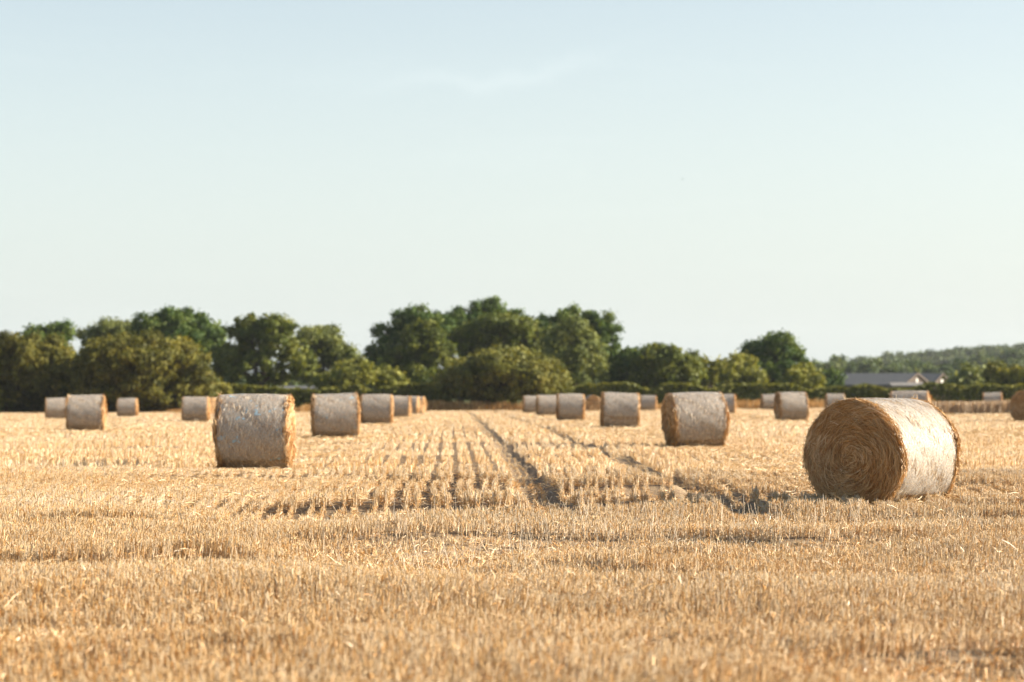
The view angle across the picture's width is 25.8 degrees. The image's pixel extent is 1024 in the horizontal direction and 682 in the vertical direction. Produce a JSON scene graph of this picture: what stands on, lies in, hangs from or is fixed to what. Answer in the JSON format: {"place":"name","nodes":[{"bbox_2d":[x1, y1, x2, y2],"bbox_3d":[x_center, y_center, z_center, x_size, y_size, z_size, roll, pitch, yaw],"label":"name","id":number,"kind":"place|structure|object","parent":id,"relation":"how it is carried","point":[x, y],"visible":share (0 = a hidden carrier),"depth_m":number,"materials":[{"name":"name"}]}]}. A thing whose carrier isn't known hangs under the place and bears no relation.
{"place":"outdoors","nodes":[
{"label":"outdoors","id":0,"kind":"place"},
{"bbox_2d":[1,398,1010,412],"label":"dry grass","id":1,"kind":"structure","parent":0,"point":[435,405],"depth_m":192.42,"materials":[{"name":"beige plant"}]},
{"bbox_2d":[0,0,1023,374],"label":"sky","id":2,"kind":"structure","parent":0,"point":[846,177],"materials":[{"name":"blue"}]},
{"bbox_2d":[2,400,1023,681],"bbox_3d":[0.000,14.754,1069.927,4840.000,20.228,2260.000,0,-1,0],"label":"ground","id":3,"kind":"structure","parent":0,"point":[552,494],"depth_m":24.56,"materials":[{"name":"soil"}]},
{"bbox_2d":[0,329,76,411],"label":"bush","id":4,"kind":"object","parent":3,"relation":"on","point":[32,366],"visible":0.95,"depth_m":197.55,"materials":[{"name":"green plant"}]},
{"bbox_2d":[17,317,77,359],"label":"oak tree","id":5,"kind":"object","parent":3,"relation":"on","point":[57,327],"visible":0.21,"depth_m":249.36,"materials":[{"name":"green plant"}]},
{"bbox_2d":[44,397,65,418],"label":"round bale","id":6,"kind":"object","parent":3,"relation":"on","point":[54,407],"visible":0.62,"depth_m":134.88,"materials":[{"name":"plant"}]},
{"bbox_2d":[64,394,107,430],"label":"round bale","id":7,"kind":"object","parent":3,"relation":"on","point":[86,412],"visible":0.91,"depth_m":77.19,"materials":[{"name":"plant"}]},
{"bbox_2d":[73,316,133,349],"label":"deciduous tree","id":8,"kind":"object","parent":3,"relation":"on","point":[111,326],"visible":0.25,"depth_m":256.39,"materials":[{"name":"green plant"}]},
{"bbox_2d":[0,394,217,412],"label":"hedge","id":9,"kind":"object","parent":3,"relation":"on","point":[34,407],"visible":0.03,"depth_m":201.93,"materials":[{"name":"green plant"}]},
{"bbox_2d":[116,398,138,415],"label":"round bale","id":10,"kind":"object","parent":3,"relation":"on","point":[126,406],"visible":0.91,"depth_m":149.38,"materials":[{"name":"plant"}]},
{"bbox_2d":[58,326,233,412],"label":"bush","id":11,"kind":"object","parent":3,"relation":"on","point":[149,370],"visible":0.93,"depth_m":193.24,"materials":[{"name":"green plant"}]},
{"bbox_2d":[19,366,329,392],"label":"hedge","id":12,"kind":"object","parent":3,"relation":"on","point":[291,383],"visible":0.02,"depth_m":425.33,"materials":[{"name":"green plant"}]},
{"bbox_2d":[126,304,228,365],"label":"oak tree","id":13,"kind":"object","parent":3,"relation":"on","point":[202,330],"visible":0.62,"depth_m":238.87,"materials":[{"name":"green plant"}]},
{"bbox_2d":[181,396,210,421],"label":"round bale","id":14,"kind":"object","parent":3,"relation":"on","point":[195,408],"visible":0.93,"depth_m":109.90,"materials":[{"name":"plant"}]},
{"bbox_2d":[209,397,216,413],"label":"round bale","id":15,"kind":"object","parent":3,"relation":"on","point":[213,402],"visible":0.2,"depth_m":160.98,"materials":[{"name":"plant"}]},
{"bbox_2d":[211,392,296,469],"bbox_3d":[-4.468,1.589,38.853,1.426,1.449,1.484,0,-1,-1],"label":"round bale","id":16,"kind":"object","parent":3,"relation":"on","point":[254,430],"visible":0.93,"depth_m":38.29,"materials":[{"name":"plant"}]},
{"bbox_2d":[203,311,320,387],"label":"oak tree","id":17,"kind":"object","parent":3,"relation":"on","point":[269,335],"visible":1,"depth_m":223.92,"materials":[{"name":"green plant"}]},
{"bbox_2d":[287,322,361,392],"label":"deciduous tree","id":18,"kind":"object","parent":3,"relation":"on","point":[328,342],"visible":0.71,"depth_m":235.20,"materials":[{"name":"green plant"}]},
{"bbox_2d":[221,382,444,408],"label":"hedge","id":19,"kind":"object","parent":3,"relation":"on","point":[427,391],"visible":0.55,"depth_m":203.00,"materials":[{"name":"green plant"}]},
{"bbox_2d":[310,392,360,438],"bbox_3d":[-4.934,2.109,62.661,1.449,1.371,1.391,-1,-1,-6],"label":"round bale","id":20,"kind":"object","parent":3,"relation":"on","point":[337,415],"visible":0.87,"depth_m":62.09,"materials":[{"name":"plant"}]},
{"bbox_2d":[307,355,379,389],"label":"shrub","id":21,"kind":"object","parent":3,"relation":"on","point":[357,371],"visible":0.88,"depth_m":210.99,"materials":[{"name":"green plant"}]},
{"bbox_2d":[360,394,393,424],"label":"round bale","id":22,"kind":"object","parent":3,"relation":"on","point":[376,408],"visible":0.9,"depth_m":94.85,"materials":[{"name":"plant"}]},
{"bbox_2d":[368,363,409,389],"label":"shrub","id":23,"kind":"object","parent":3,"relation":"on","point":[390,377],"visible":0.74,"depth_m":213.70,"materials":[{"name":"green plant"}]},
{"bbox_2d":[393,396,411,416],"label":"round bale","id":24,"kind":"object","parent":3,"relation":"on","point":[402,406],"visible":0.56,"depth_m":130.63,"materials":[{"name":"plant"}]},
{"bbox_2d":[362,302,457,375],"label":"oak tree","id":25,"kind":"object","parent":3,"relation":"on","point":[390,337],"visible":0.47,"depth_m":246.14,"materials":[{"name":"green plant"}]},
{"bbox_2d":[410,396,420,413],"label":"round bale","id":26,"kind":"object","parent":3,"relation":"on","point":[416,405],"visible":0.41,"depth_m":154.96,"materials":[{"name":"plant"}]},
{"bbox_2d":[377,317,459,390],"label":"deciduous tree","id":27,"kind":"object","parent":3,"relation":"on","point":[430,348],"visible":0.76,"depth_m":221.18,"materials":[{"name":"green plant"}]},
{"bbox_2d":[419,396,426,412],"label":"round bale","id":28,"kind":"object","parent":3,"relation":"on","point":[423,401],"visible":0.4,"depth_m":161.07,"materials":[{"name":"plant"}]},
{"bbox_2d":[431,295,535,401],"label":"oak tree","id":29,"kind":"object","parent":3,"relation":"on","point":[481,307],"visible":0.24,"depth_m":261.45,"materials":[{"name":"green plant"}]},
{"bbox_2d":[445,310,544,360],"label":"oak tree","id":30,"kind":"object","parent":3,"relation":"on","point":[488,330],"visible":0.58,"depth_m":225.55,"materials":[{"name":"green plant"}]},
{"bbox_2d":[430,343,575,404],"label":"bush","id":31,"kind":"object","parent":3,"relation":"on","point":[509,374],"visible":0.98,"depth_m":193.23,"materials":[{"name":"green plant"}]},
{"bbox_2d":[0,408,1023,681],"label":"stubble","id":32,"kind":"object","parent":3,"relation":"on","point":[672,644],"visible":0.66,"depth_m":16.93,"materials":[{"name":"beige plant"}]},
{"bbox_2d":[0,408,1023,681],"bbox_3d":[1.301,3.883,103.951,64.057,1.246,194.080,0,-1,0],"label":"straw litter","id":33,"kind":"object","parent":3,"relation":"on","point":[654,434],"visible":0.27,"depth_m":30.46,"materials":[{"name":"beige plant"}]},
{"bbox_2d":[522,396,536,412],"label":"round bale","id":34,"kind":"object","parent":3,"relation":"on","point":[528,403],"visible":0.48,"depth_m":160.89,"materials":[{"name":"plant"}]},
{"bbox_2d":[535,395,556,414],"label":"round bale","id":35,"kind":"object","parent":3,"relation":"on","point":[545,404],"visible":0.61,"depth_m":134.84,"materials":[{"name":"plant"}]},
{"bbox_2d":[358,370,760,399],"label":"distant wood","id":36,"kind":"object","parent":3,"relation":"on","point":[370,387],"visible":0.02,"depth_m":424.80,"materials":[{"name":"green plant"}]},
{"bbox_2d":[555,393,585,419],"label":"round bale","id":37,"kind":"object","parent":3,"relation":"on","point":[570,406],"visible":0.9,"depth_m":104.40,"materials":[{"name":"plant"}]},
{"bbox_2d":[532,310,610,386],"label":"deciduous tree","id":38,"kind":"object","parent":3,"relation":"on","point":[574,346],"visible":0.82,"depth_m":216.44,"materials":[{"name":"green plant"}]},
{"bbox_2d":[534,301,625,385],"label":"oak tree","id":39,"kind":"object","parent":3,"relation":"on","point":[605,328],"visible":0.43,"depth_m":249.19,"materials":[{"name":"green plant"}]},
{"bbox_2d":[585,395,600,410],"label":"round bale","id":40,"kind":"object","parent":3,"relation":"on","point":[592,402],"visible":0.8,"depth_m":174.31,"materials":[{"name":"plant"}]},
{"bbox_2d":[599,392,640,427],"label":"round bale","id":41,"kind":"object","parent":3,"relation":"on","point":[618,409],"visible":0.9,"depth_m":78.64,"materials":[{"name":"plant"}]},
{"bbox_2d":[597,342,643,390],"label":"bush","id":42,"kind":"object","parent":3,"relation":"on","point":[619,362],"visible":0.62,"depth_m":223.58,"materials":[{"name":"green plant"}]},
{"bbox_2d":[640,395,657,409],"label":"round bale","id":43,"kind":"object","parent":3,"relation":"on","point":[648,402],"visible":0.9,"depth_m":181.98,"materials":[{"name":"plant"}]},
{"bbox_2d":[625,342,708,390],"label":"bush","id":44,"kind":"object","parent":3,"relation":"on","point":[657,364],"visible":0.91,"depth_m":219.20,"materials":[{"name":"green plant"}]},
{"bbox_2d":[660,391,730,446],"bbox_3d":[4.274,1.881,52.483,1.452,1.451,1.470,-1,-1,-10],"label":"round bale","id":45,"kind":"object","parent":3,"relation":"on","point":[692,419],"visible":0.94,"depth_m":51.94,"materials":[{"name":"plant"}]},
{"bbox_2d":[696,354,731,387],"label":"shrub","id":46,"kind":"object","parent":3,"relation":"on","point":[713,368],"visible":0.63,"depth_m":229.31,"materials":[{"name":"green plant"}]},
{"bbox_2d":[724,394,736,412],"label":"round bale","id":47,"kind":"object","parent":3,"relation":"on","point":[730,400],"visible":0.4,"depth_m":139.33,"materials":[{"name":"plant"}]},
{"bbox_2d":[718,350,770,396],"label":"shrub","id":48,"kind":"object","parent":3,"relation":"on","point":[741,367],"visible":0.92,"depth_m":225.61,"materials":[{"name":"green plant"}]},
{"bbox_2d":[760,394,774,408],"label":"round bale","id":49,"kind":"object","parent":3,"relation":"on","point":[766,401],"visible":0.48,"depth_m":181.97,"materials":[{"name":"plant"}]},
{"bbox_2d":[736,328,812,390],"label":"oak tree","id":50,"kind":"object","parent":3,"relation":"on","point":[777,355],"visible":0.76,"depth_m":234.09,"materials":[{"name":"green plant"}]},
{"bbox_2d":[772,392,809,419],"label":"round bale","id":51,"kind":"object","parent":3,"relation":"on","point":[791,405],"visible":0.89,"depth_m":99.44,"materials":[{"name":"plant"}]},
{"bbox_2d":[568,381,1023,404],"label":"hedge","id":52,"kind":"object","parent":3,"relation":"on","point":[949,391],"visible":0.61,"depth_m":205.00,"materials":[{"name":"green plant"}]},
{"bbox_2d":[775,360,827,395],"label":"shrub","id":53,"kind":"object","parent":3,"relation":"on","point":[805,375],"visible":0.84,"depth_m":220.08,"materials":[{"name":"green plant"}]},
{"bbox_2d":[821,364,847,386],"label":"shrub","id":54,"kind":"object","parent":3,"relation":"on","point":[833,376],"visible":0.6,"depth_m":261.04,"materials":[{"name":"green plant"}]},
{"bbox_2d":[825,394,844,407],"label":"round bale","id":55,"kind":"object","parent":3,"relation":"on","point":[829,398],"visible":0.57,"depth_m":149.42,"materials":[{"name":"plant"}]},
{"bbox_2d":[823,373,927,393],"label":"barn","id":56,"kind":"structure","parent":3,"relation":"on","point":[879,379],"depth_m":431.56,"materials":[{"name":"stone"}]},
{"bbox_2d":[801,396,963,505],"bbox_3d":[4.350,1.345,26.197,1.460,1.467,1.503,-1,-2,42],"label":"round bale","id":57,"kind":"object","parent":3,"relation":"on","point":[869,449],"visible":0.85,"depth_m":25.75,"materials":[{"name":"plant"}]},
{"bbox_2d":[811,354,966,394],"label":"distant wood","id":58,"kind":"object","parent":3,"relation":"on","point":[875,365],"visible":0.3,"depth_m":555.33,"materials":[{"name":"green plant"}]},
{"bbox_2d":[887,382,923,387],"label":"shed","id":59,"kind":"structure","parent":3,"relation":"on","point":[901,384],"depth_m":395.37,"materials":[{"name":"metal"}]},
{"bbox_2d":[889,391,931,402],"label":"round bale","id":60,"kind":"object","parent":3,"relation":"on","point":[924,395],"visible":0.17,"depth_m":74.64,"materials":[{"name":"plant"}]},
{"bbox_2d":[919,373,948,398],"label":"barn","id":61,"kind":"structure","parent":3,"relation":"on","point":[933,377],"depth_m":436.66,"materials":[{"name":"stone"}]},
{"bbox_2d":[847,342,1023,366],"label":"distant wood","id":62,"kind":"object","parent":3,"relation":"on","point":[945,356],"visible":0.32,"depth_m":1054.86,"materials":[{"name":"green plant"}]},
{"bbox_2d":[940,361,986,388],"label":"shrub","id":63,"kind":"object","parent":3,"relation":"on","point":[969,376],"visible":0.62,"depth_m":231.53,"materials":[{"name":"green plant"}]},
{"bbox_2d":[931,400,1010,413],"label":"standing crop","id":64,"kind":"object","parent":3,"relation":"on","point":[976,407],"visible":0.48,"depth_m":122.59,"materials":[{"name":"beige plant"}]},
{"bbox_2d":[944,347,1023,383],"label":"distant wood","id":65,"kind":"object","parent":3,"relation":"on","point":[1010,357],"visible":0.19,"depth_m":673.42,"materials":[{"name":"green plant"}]},
{"bbox_2d":[982,392,1002,400],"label":"round bale","id":66,"kind":"object","parent":3,"relation":"on","point":[993,396],"visible":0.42,"depth_m":149.46,"materials":[{"name":"plant"}]},
{"bbox_2d":[979,357,1023,391],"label":"bush","id":67,"kind":"object","parent":3,"relation":"on","point":[997,372],"visible":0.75,"depth_m":215.16,"materials":[{"name":"green plant"}]},
{"bbox_2d":[1009,390,1023,421],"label":"round bale","id":68,"kind":"object","parent":3,"relation":"on","point":[1016,407],"visible":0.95,"depth_m":89.03,"materials":[{"name":"plant"}]}
]}

